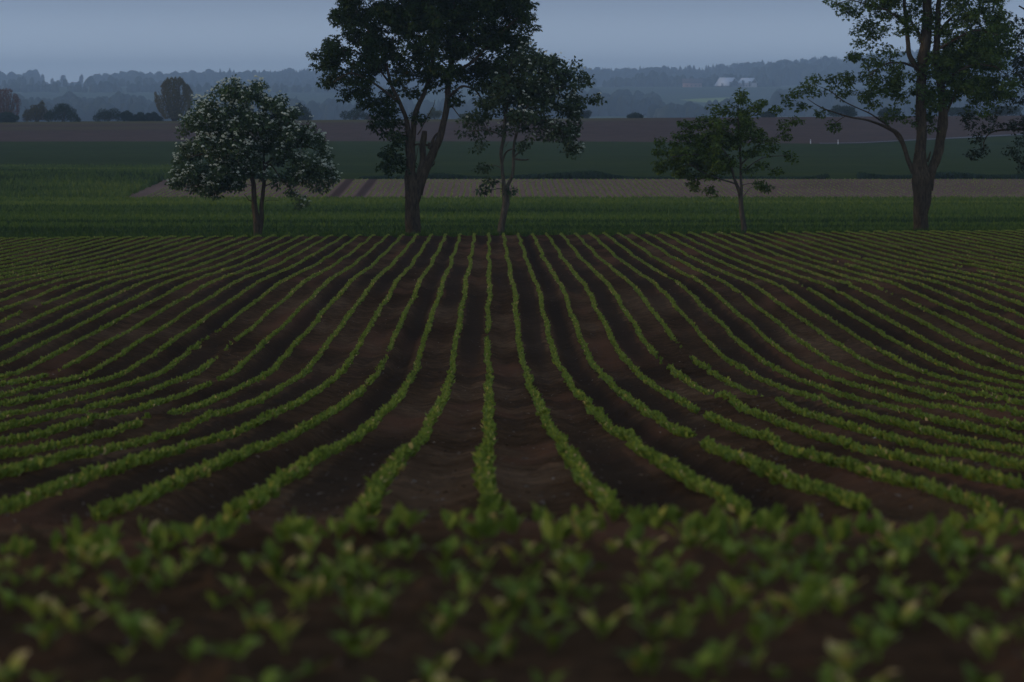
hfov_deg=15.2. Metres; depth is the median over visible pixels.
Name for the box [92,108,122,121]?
hedge bush
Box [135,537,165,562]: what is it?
beet seedling
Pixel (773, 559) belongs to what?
beet seedling
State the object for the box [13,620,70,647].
beet seedling
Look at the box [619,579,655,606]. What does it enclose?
beet seedling
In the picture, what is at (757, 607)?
beet seedling
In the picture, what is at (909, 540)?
beet seedling
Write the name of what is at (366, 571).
beet seedling
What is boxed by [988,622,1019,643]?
beet seedling
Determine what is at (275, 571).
beet seedling
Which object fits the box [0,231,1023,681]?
beet field
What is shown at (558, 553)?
beet seedling
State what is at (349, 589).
beet seedling
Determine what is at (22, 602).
beet seedling
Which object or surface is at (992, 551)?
beet seedling
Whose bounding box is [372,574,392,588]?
beet seedling
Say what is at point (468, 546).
beet seedling
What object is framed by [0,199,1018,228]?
wheat field
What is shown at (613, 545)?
beet seedling
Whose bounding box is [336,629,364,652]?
beet seedling
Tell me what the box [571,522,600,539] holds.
beet seedling
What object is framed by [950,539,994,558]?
beet seedling
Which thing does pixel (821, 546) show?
beet seedling
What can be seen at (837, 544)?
beet seedling
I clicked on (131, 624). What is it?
beet seedling
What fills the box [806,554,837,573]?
beet seedling
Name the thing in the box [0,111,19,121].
dark bush
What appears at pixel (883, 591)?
beet seedling
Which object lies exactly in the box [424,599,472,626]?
beet seedling
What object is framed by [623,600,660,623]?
beet seedling
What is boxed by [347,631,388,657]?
beet seedling
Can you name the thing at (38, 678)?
beet seedling
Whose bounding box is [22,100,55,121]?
mixed tree
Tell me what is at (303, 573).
beet seedling
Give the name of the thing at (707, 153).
maple
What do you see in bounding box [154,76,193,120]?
broom tree
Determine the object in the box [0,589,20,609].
beet seedling
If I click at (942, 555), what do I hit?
beet seedling
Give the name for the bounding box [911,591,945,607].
beet seedling
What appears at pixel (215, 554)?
beet seedling
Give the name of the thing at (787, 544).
beet seedling
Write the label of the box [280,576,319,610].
beet seedling
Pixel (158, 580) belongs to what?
beet seedling
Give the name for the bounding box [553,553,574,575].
beet seedling
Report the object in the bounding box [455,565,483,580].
beet seedling
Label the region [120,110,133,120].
hedge bush
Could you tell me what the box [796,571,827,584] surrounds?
beet seedling
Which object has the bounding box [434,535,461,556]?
beet seedling
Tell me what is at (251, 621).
beet seedling
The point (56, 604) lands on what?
beet seedling
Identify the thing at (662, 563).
beet seedling
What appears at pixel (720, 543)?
beet seedling
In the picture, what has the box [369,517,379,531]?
beet seedling
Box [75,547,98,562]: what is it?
beet seedling
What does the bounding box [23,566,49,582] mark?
beet seedling
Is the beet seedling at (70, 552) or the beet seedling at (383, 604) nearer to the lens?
the beet seedling at (383, 604)
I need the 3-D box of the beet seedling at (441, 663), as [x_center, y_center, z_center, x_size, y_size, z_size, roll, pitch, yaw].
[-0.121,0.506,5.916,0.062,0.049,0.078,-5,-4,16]
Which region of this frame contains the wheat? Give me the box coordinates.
[0,195,1023,237]
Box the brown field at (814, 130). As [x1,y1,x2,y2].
[0,116,1022,143]
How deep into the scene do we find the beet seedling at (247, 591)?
7.26 m
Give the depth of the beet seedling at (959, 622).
6.46 m
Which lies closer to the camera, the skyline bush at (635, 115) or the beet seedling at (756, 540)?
the beet seedling at (756, 540)
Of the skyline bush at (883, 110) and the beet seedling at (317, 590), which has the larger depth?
the skyline bush at (883, 110)
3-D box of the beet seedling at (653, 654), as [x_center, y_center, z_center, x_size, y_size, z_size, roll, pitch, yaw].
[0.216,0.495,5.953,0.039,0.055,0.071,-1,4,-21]
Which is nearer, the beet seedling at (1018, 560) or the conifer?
the beet seedling at (1018, 560)
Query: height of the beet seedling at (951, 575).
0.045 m
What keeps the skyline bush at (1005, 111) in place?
on the brown field at (814, 130)
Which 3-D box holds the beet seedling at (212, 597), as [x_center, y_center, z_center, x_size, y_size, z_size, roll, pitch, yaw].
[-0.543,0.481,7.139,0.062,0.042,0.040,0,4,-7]
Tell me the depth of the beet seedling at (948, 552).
8.54 m
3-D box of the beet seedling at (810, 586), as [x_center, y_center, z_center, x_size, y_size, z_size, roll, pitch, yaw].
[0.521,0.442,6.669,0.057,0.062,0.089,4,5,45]
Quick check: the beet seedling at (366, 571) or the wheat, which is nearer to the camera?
the beet seedling at (366, 571)
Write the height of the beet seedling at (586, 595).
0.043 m
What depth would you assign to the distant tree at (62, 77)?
6687.65 m
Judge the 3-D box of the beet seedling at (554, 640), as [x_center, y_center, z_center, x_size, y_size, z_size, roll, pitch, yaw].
[0.062,0.487,6.255,0.066,0.050,0.078,3,5,38]
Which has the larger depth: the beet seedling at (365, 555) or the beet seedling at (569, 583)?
the beet seedling at (365, 555)
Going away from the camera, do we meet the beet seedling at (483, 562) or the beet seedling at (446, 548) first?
the beet seedling at (483, 562)
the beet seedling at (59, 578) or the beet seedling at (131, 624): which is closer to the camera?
the beet seedling at (131, 624)
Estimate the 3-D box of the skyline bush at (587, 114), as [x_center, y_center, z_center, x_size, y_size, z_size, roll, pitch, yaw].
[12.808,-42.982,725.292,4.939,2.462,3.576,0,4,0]
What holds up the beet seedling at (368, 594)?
on the beet field at (928, 649)
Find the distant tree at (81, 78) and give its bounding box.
[79,75,83,84]
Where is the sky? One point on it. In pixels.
(71, 39)
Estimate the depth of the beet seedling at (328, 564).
7.95 m
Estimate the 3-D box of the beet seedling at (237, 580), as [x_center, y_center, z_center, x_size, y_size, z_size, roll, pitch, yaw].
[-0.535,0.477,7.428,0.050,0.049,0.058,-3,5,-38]
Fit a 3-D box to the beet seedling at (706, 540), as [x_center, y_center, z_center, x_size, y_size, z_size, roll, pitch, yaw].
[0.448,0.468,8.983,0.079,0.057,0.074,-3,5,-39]
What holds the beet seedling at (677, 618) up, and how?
on the beet field at (928, 649)
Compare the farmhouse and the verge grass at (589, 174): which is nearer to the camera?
the verge grass at (589, 174)
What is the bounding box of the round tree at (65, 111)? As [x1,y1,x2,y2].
[44,103,80,121]
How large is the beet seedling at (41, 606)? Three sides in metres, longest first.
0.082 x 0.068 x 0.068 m
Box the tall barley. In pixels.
[0,163,173,198]
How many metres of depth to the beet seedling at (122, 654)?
6.12 m
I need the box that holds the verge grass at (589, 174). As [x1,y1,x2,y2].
[245,169,1023,178]
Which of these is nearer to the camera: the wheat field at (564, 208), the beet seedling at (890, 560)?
the beet seedling at (890, 560)
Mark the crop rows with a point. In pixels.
(486, 524)
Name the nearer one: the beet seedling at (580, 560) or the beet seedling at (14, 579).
the beet seedling at (580, 560)
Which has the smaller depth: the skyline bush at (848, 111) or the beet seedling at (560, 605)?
the beet seedling at (560, 605)
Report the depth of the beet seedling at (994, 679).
5.63 m
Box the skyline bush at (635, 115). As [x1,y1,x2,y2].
[626,112,644,117]
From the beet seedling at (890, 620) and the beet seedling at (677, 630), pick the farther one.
the beet seedling at (890, 620)
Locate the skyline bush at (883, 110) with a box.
[878,107,899,116]
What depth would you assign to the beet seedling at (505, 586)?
7.10 m
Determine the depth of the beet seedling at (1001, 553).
8.10 m
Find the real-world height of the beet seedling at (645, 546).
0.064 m
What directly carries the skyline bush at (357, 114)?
on the brown field at (814, 130)
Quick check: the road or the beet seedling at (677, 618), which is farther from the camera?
the road
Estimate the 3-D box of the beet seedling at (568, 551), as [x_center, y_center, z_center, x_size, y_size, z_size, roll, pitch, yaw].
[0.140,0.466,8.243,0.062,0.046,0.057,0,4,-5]
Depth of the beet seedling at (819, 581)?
7.30 m
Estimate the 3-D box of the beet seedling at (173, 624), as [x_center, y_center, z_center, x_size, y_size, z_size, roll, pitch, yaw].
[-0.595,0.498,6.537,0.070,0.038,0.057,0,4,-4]
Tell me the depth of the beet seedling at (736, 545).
8.40 m
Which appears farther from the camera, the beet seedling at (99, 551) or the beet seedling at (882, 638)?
the beet seedling at (99, 551)
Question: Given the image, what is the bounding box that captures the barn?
[714,77,738,86]
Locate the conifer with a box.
[291,102,312,119]
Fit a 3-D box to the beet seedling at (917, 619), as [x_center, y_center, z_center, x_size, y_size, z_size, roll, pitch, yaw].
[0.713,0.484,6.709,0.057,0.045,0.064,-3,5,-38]
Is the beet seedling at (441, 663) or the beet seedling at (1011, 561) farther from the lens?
the beet seedling at (1011, 561)
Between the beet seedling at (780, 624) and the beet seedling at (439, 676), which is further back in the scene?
the beet seedling at (780, 624)
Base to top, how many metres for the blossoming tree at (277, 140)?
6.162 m
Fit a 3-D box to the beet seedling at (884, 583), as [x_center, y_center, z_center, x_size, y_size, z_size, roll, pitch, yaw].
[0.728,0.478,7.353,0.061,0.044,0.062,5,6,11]
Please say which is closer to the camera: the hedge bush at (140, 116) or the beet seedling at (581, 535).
the beet seedling at (581, 535)
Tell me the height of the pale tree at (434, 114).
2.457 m
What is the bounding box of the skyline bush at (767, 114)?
[760,111,776,116]
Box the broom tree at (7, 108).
[0,88,21,115]
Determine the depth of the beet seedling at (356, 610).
6.72 m
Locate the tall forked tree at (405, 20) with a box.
[306,0,542,234]
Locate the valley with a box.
[0,81,1023,121]
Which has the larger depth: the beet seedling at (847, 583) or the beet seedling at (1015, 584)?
the beet seedling at (1015, 584)
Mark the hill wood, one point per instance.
(789, 72)
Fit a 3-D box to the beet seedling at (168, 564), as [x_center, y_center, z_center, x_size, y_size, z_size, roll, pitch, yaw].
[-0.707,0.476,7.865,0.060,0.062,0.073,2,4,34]
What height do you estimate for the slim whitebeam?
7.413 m
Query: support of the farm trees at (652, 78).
on the valley
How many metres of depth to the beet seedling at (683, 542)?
8.69 m
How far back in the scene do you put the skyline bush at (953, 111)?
724.96 m
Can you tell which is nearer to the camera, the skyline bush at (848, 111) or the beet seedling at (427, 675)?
the beet seedling at (427, 675)
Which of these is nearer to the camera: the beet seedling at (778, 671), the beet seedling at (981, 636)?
the beet seedling at (778, 671)
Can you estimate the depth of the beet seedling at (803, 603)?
6.62 m
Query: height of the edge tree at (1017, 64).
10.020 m
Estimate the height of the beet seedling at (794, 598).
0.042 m
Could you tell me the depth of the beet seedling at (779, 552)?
8.26 m
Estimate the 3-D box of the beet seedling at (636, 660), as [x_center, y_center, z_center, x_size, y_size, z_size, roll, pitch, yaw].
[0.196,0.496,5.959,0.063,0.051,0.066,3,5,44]
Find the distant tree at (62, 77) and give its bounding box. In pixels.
[60,75,66,84]
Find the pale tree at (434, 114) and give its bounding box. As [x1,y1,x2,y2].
[427,107,442,118]
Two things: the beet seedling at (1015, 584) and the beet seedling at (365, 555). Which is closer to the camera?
the beet seedling at (1015, 584)
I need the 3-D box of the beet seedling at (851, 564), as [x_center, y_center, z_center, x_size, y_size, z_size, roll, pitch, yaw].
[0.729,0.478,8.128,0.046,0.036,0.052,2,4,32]
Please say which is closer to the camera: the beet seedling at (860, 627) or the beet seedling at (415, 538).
the beet seedling at (860, 627)
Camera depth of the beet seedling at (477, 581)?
7.47 m
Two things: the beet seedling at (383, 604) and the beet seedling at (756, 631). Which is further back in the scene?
the beet seedling at (383, 604)
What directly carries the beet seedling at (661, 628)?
on the beet field at (928, 649)
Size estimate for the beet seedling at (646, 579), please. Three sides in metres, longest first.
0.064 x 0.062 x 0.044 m
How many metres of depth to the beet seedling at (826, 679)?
5.63 m
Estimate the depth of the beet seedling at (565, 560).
7.87 m
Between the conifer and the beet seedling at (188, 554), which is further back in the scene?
the conifer
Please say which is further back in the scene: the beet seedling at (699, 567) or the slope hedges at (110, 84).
the slope hedges at (110, 84)
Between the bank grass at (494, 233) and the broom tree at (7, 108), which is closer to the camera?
the bank grass at (494, 233)
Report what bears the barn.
on the valley
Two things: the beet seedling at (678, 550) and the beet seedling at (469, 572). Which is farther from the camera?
the beet seedling at (678, 550)
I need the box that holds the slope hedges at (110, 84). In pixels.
[0,76,436,92]
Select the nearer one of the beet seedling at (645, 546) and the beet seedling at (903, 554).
the beet seedling at (903, 554)
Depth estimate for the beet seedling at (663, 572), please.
7.74 m
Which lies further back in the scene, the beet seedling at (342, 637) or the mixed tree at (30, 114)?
the mixed tree at (30, 114)
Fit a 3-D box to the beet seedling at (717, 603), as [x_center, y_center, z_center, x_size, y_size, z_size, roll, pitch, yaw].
[0.377,0.463,6.691,0.090,0.074,0.068,0,4,1]
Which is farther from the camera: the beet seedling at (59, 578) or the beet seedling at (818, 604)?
the beet seedling at (59, 578)
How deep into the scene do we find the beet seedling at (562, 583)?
7.43 m
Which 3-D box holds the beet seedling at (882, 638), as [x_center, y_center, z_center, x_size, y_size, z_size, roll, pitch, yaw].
[0.570,0.483,6.051,0.082,0.054,0.104,-1,4,-13]
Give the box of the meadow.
[682,97,736,102]
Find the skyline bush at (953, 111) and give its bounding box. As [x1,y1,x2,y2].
[948,106,975,115]
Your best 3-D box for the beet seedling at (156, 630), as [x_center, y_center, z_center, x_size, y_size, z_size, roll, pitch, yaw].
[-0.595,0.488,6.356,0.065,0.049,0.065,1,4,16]
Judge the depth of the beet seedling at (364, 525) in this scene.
9.01 m
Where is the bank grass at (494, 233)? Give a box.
[1,226,1023,238]
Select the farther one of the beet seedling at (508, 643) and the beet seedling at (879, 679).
the beet seedling at (508, 643)
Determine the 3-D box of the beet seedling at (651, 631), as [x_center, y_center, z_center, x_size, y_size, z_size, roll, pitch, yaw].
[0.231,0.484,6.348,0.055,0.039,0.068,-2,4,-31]
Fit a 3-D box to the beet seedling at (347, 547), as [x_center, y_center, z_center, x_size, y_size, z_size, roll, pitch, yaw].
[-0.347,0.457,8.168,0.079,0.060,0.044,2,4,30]
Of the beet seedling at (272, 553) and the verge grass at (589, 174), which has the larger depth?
the verge grass at (589, 174)
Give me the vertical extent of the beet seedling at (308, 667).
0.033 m
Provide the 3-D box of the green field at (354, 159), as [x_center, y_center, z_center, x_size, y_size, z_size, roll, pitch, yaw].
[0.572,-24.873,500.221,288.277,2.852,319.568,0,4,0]
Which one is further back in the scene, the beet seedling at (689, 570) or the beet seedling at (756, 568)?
the beet seedling at (756, 568)
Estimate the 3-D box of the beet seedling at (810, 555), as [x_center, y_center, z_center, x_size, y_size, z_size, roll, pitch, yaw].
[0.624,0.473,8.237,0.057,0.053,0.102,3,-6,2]
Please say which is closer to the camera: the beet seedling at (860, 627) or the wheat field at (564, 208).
the beet seedling at (860, 627)
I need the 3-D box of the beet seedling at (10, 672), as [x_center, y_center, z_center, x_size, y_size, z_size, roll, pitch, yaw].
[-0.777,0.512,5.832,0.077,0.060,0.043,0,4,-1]
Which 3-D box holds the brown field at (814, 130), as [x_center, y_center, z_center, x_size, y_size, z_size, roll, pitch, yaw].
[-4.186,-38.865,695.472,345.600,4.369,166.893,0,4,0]
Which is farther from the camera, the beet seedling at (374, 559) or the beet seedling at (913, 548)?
the beet seedling at (913, 548)
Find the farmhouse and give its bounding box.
[738,78,757,86]
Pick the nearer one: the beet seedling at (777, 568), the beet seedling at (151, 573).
the beet seedling at (777, 568)
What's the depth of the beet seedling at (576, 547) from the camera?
8.48 m
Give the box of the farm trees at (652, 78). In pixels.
[577,70,781,86]
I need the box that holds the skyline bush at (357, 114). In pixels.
[340,107,368,119]
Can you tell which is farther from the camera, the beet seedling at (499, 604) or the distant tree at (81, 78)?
the distant tree at (81, 78)
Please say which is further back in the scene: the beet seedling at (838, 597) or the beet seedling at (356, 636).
the beet seedling at (838, 597)
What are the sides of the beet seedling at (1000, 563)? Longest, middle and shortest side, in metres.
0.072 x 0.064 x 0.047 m
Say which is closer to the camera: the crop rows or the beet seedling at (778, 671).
the beet seedling at (778, 671)
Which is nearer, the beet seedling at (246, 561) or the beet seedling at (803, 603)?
the beet seedling at (803, 603)
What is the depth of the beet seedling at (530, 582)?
7.03 m
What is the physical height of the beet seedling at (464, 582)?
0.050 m
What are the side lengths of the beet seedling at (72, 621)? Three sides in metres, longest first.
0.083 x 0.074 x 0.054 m
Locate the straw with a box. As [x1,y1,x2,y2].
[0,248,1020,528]
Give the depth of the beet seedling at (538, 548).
8.54 m
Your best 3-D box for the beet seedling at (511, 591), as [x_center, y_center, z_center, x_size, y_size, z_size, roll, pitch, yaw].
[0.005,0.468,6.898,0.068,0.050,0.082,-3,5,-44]
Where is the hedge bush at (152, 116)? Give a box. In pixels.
[145,112,163,120]
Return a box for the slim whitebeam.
[455,40,606,234]
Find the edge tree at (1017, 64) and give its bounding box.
[956,5,1023,172]
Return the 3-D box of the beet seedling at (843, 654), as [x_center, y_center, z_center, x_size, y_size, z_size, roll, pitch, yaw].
[0.501,0.495,5.868,0.080,0.059,0.080,2,4,30]
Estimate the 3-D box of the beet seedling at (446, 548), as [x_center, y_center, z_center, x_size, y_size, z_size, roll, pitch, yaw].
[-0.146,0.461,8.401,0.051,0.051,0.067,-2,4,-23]
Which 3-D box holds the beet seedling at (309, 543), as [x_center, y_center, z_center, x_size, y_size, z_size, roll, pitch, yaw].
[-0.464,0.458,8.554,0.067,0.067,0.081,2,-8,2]
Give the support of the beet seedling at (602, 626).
on the beet field at (928, 649)
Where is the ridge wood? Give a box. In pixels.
[0,48,1023,86]
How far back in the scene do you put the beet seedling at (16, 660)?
5.86 m
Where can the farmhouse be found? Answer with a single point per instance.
(754, 81)
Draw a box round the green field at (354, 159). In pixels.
[0,135,1023,178]
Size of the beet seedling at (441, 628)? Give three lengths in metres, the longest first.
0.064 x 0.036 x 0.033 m
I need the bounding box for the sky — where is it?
[0,0,1023,83]
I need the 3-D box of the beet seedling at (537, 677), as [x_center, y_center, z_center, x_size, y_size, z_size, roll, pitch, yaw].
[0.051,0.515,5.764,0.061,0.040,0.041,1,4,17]
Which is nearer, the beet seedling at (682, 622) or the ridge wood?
the beet seedling at (682, 622)
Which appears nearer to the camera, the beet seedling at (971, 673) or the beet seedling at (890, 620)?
the beet seedling at (971, 673)
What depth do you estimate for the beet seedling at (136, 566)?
7.96 m
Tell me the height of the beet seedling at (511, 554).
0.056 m
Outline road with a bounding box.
[850,134,1022,142]
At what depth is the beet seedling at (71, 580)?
7.79 m
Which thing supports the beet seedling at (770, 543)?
on the beet field at (928, 649)
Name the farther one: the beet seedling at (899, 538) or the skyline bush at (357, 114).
the skyline bush at (357, 114)
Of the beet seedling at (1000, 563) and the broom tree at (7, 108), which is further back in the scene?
the broom tree at (7, 108)
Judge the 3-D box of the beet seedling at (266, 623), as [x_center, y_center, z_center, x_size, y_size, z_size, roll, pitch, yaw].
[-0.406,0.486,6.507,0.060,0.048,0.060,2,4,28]
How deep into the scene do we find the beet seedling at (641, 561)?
8.12 m
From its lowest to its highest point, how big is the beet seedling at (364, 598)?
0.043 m
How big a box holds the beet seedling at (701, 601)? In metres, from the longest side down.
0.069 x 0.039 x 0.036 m
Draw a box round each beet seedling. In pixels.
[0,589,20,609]
[0,666,25,681]
[1,556,20,570]
[1,650,28,681]
[3,571,33,585]
[11,593,49,612]
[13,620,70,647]
[22,595,61,625]
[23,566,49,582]
[30,627,56,648]
[30,671,62,681]
[33,594,67,607]
[44,568,83,585]
[51,598,86,626]
[53,608,105,631]
[56,572,79,588]
[57,544,90,564]
[61,562,86,577]
[72,544,99,562]
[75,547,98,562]
[80,587,106,607]
[86,551,108,568]
[92,541,124,561]
[94,602,126,616]
[99,572,132,596]
[107,645,137,663]
[108,583,135,597]
[117,610,154,644]
[119,549,151,582]
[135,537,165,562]
[137,619,176,647]
[139,570,164,595]
[144,561,161,579]
[144,621,180,641]
[151,556,187,585]
[179,638,210,661]
[181,545,203,566]
[181,559,197,571]
[200,552,211,563]
[204,544,228,564]
[204,591,233,609]
[204,637,261,657]
[205,649,249,657]
[216,574,243,596]
[227,669,291,681]
[230,599,274,630]
[231,584,271,602]
[233,554,260,572]
[241,612,273,632]
[249,538,283,564]
[252,614,294,639]
[255,558,295,586]
[255,671,306,681]
[270,615,306,652]
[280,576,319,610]
[285,598,300,611]
[287,569,317,578]
[290,659,333,677]
[291,534,319,559]
[292,554,312,568]
[310,573,338,599]
[315,561,348,594]
[318,555,345,570]
[326,626,378,654]
[330,601,380,627]
[332,577,357,596]
[333,537,353,547]
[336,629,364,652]
[337,540,364,561]
[337,556,362,579]
[340,592,363,615]
[341,545,379,575]
[344,562,385,582]
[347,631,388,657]
[348,514,376,533]
[353,588,404,618]
[355,583,394,617]
[357,595,372,613]
[362,547,384,565]
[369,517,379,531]
[370,533,407,557]
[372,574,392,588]
[376,570,411,589]
[380,548,399,557]
[393,569,421,583]
[397,538,422,561]
[411,534,419,545]
[414,652,457,672]
[417,662,443,681]
[420,613,455,639]
[420,622,450,639]
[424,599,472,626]
[426,554,471,583]
[431,671,456,681]
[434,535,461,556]
[438,541,459,560]
[446,575,480,602]
[452,569,476,579]
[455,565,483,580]
[458,570,486,586]
[461,641,503,664]
[463,539,492,558]
[474,555,497,571]
[475,548,495,563]
[481,597,513,621]
[482,611,518,642]
[484,634,518,659]
[490,575,542,590]
[491,587,542,612]
[492,570,532,591]
[495,542,535,565]
[503,585,532,611]
[507,574,540,606]
[518,618,550,641]
[520,624,579,652]
[523,541,544,557]
[526,595,572,635]
[531,668,567,681]
[539,595,576,618]
[543,571,576,596]
[547,540,561,553]
[547,551,568,575]
[551,551,572,568]
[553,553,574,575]
[554,579,566,590]
[560,551,611,578]
[563,543,582,551]
[564,548,591,556]
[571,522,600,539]
[572,521,598,539]
[574,583,606,604]
[579,607,634,638]
[580,609,595,624]
[602,540,620,553]
[613,644,666,674]
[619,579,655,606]
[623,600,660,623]
[625,570,663,584]
[627,621,671,643]
[631,536,666,560]
[633,646,664,675]
[634,556,652,569]
[639,620,674,643]
[646,554,677,575]
[646,568,677,592]
[650,605,700,636]
[652,568,668,579]
[660,547,683,557]
[667,558,679,568]
[667,647,717,680]
[673,573,696,590]
[673,612,692,632]
[673,617,698,638]
[675,599,708,620]
[676,530,707,548]
[676,562,699,580]
[678,530,704,547]
[688,530,720,548]
[689,630,741,675]
[693,565,703,577]
[696,594,713,612]
[705,583,752,625]
[707,543,752,567]
[711,536,729,551]
[719,573,750,595]
[722,538,742,560]
[729,578,760,605]
[737,648,769,671]
[740,562,780,579]
[741,596,768,618]
[743,568,773,588]
[743,612,795,637]
[744,618,777,649]
[747,535,769,544]
[750,537,785,562]
[754,549,783,567]
[756,564,787,584]
[759,541,778,556]
[760,536,800,555]
[762,552,806,577]
[764,590,790,616]
[765,665,791,678]
[771,591,813,619]
[777,557,816,584]
[788,591,802,614]
[789,581,829,613]
[791,581,843,612]
[792,549,816,571]
[794,566,838,600]
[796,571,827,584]
[804,538,832,564]
[805,665,841,680]
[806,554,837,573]
[820,641,873,678]
[821,677,835,681]
[823,585,854,613]
[825,544,841,556]
[825,577,867,598]
[826,582,865,615]
[828,538,846,551]
[828,638,855,653]
[834,670,899,681]
[838,575,846,587]
[842,558,870,572]
[844,629,898,661]
[845,545,881,562]
[849,616,885,639]
[850,614,873,627]
[867,537,887,551]
[868,551,897,575]
[869,597,933,632]
[872,579,900,594]
[874,534,902,548]
[874,601,917,632]
[877,576,906,599]
[878,548,920,570]
[879,520,906,549]
[885,535,915,552]
[886,582,924,603]
[887,541,906,557]
[887,574,908,586]
[890,538,919,560]
[898,607,923,628]
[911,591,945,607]
[923,583,957,598]
[926,543,953,568]
[927,612,977,638]
[931,543,956,561]
[944,568,970,587]
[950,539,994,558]
[952,555,972,570]
[963,661,1003,681]
[964,605,998,624]
[968,626,1001,659]
[969,633,1009,660]
[976,547,1008,573]
[984,544,1011,558]
[986,675,997,681]
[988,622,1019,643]
[990,557,1018,581]
[992,551,1022,576]
[992,589,1023,607]
[1006,576,1023,595]
[1014,556,1022,576]
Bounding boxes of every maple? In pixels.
[650,87,804,233]
[780,0,1023,230]
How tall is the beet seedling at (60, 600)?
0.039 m
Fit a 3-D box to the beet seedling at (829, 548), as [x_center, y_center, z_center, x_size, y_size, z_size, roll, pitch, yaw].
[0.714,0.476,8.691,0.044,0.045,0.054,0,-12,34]
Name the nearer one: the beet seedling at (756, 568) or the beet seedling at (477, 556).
the beet seedling at (756, 568)
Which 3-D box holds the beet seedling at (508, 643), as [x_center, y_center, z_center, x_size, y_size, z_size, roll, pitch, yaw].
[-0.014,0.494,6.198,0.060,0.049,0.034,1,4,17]
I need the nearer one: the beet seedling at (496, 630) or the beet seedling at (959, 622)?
the beet seedling at (496, 630)
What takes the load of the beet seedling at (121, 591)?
on the beet field at (928, 649)
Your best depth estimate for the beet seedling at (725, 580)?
7.42 m
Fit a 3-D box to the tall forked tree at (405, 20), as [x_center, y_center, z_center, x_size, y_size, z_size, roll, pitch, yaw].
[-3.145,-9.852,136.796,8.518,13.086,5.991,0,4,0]
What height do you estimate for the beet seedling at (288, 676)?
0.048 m
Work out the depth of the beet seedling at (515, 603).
6.88 m
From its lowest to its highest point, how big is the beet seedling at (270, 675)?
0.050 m
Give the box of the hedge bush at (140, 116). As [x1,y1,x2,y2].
[133,112,146,120]
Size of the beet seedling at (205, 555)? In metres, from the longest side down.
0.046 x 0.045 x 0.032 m
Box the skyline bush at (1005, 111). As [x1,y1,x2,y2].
[987,106,1022,115]
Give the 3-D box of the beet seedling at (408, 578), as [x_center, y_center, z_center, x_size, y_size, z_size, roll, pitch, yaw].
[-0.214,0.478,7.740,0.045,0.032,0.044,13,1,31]
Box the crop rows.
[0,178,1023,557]
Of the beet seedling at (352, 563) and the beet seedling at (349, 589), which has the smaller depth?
the beet seedling at (349, 589)
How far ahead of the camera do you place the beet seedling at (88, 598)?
7.33 m
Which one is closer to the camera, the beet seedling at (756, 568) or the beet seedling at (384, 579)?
the beet seedling at (384, 579)
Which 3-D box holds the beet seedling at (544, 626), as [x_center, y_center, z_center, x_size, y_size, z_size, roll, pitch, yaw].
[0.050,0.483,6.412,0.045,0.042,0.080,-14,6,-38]
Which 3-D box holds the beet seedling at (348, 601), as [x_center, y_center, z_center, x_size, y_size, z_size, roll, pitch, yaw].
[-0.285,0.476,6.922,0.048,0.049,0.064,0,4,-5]
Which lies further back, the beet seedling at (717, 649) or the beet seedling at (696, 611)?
the beet seedling at (696, 611)
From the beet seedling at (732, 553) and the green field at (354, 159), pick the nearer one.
the beet seedling at (732, 553)
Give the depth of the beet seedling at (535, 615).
6.54 m
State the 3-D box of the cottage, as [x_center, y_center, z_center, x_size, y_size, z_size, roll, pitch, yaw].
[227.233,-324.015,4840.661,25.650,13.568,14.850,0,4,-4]
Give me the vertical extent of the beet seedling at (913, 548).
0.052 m
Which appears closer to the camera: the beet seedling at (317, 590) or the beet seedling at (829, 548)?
the beet seedling at (317, 590)
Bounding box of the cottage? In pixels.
[682,79,702,86]
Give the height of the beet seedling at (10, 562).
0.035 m
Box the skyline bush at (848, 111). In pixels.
[827,104,856,116]
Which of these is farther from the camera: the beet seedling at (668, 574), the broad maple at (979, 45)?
the broad maple at (979, 45)
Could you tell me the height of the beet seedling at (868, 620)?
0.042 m
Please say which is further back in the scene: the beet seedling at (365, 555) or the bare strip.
the bare strip
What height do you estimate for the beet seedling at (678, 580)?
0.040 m
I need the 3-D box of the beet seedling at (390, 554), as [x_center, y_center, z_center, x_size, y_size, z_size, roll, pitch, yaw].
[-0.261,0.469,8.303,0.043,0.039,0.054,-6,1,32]
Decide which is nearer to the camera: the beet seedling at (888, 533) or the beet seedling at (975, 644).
the beet seedling at (975, 644)
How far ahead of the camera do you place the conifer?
724.45 m
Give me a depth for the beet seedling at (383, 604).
6.84 m
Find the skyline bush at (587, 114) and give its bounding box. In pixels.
[568,109,591,117]
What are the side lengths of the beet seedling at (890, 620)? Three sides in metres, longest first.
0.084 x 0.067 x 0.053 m
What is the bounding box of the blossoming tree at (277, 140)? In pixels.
[163,74,342,235]
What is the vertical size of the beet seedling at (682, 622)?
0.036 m
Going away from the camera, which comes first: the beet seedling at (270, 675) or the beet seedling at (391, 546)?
the beet seedling at (270, 675)
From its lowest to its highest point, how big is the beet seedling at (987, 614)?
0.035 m
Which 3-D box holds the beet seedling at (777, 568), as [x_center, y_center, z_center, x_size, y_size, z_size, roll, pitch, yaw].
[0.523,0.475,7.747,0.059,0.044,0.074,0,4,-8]
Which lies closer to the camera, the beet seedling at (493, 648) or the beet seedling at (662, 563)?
the beet seedling at (493, 648)
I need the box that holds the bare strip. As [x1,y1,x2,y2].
[124,179,1023,198]
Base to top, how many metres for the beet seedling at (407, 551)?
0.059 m
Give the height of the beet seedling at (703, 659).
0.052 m
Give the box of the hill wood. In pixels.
[750,49,1023,85]
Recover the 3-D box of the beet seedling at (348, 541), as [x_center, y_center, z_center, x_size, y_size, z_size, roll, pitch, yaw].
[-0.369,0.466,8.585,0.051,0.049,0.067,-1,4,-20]
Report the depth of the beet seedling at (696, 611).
6.79 m
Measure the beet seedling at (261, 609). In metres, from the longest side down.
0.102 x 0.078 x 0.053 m

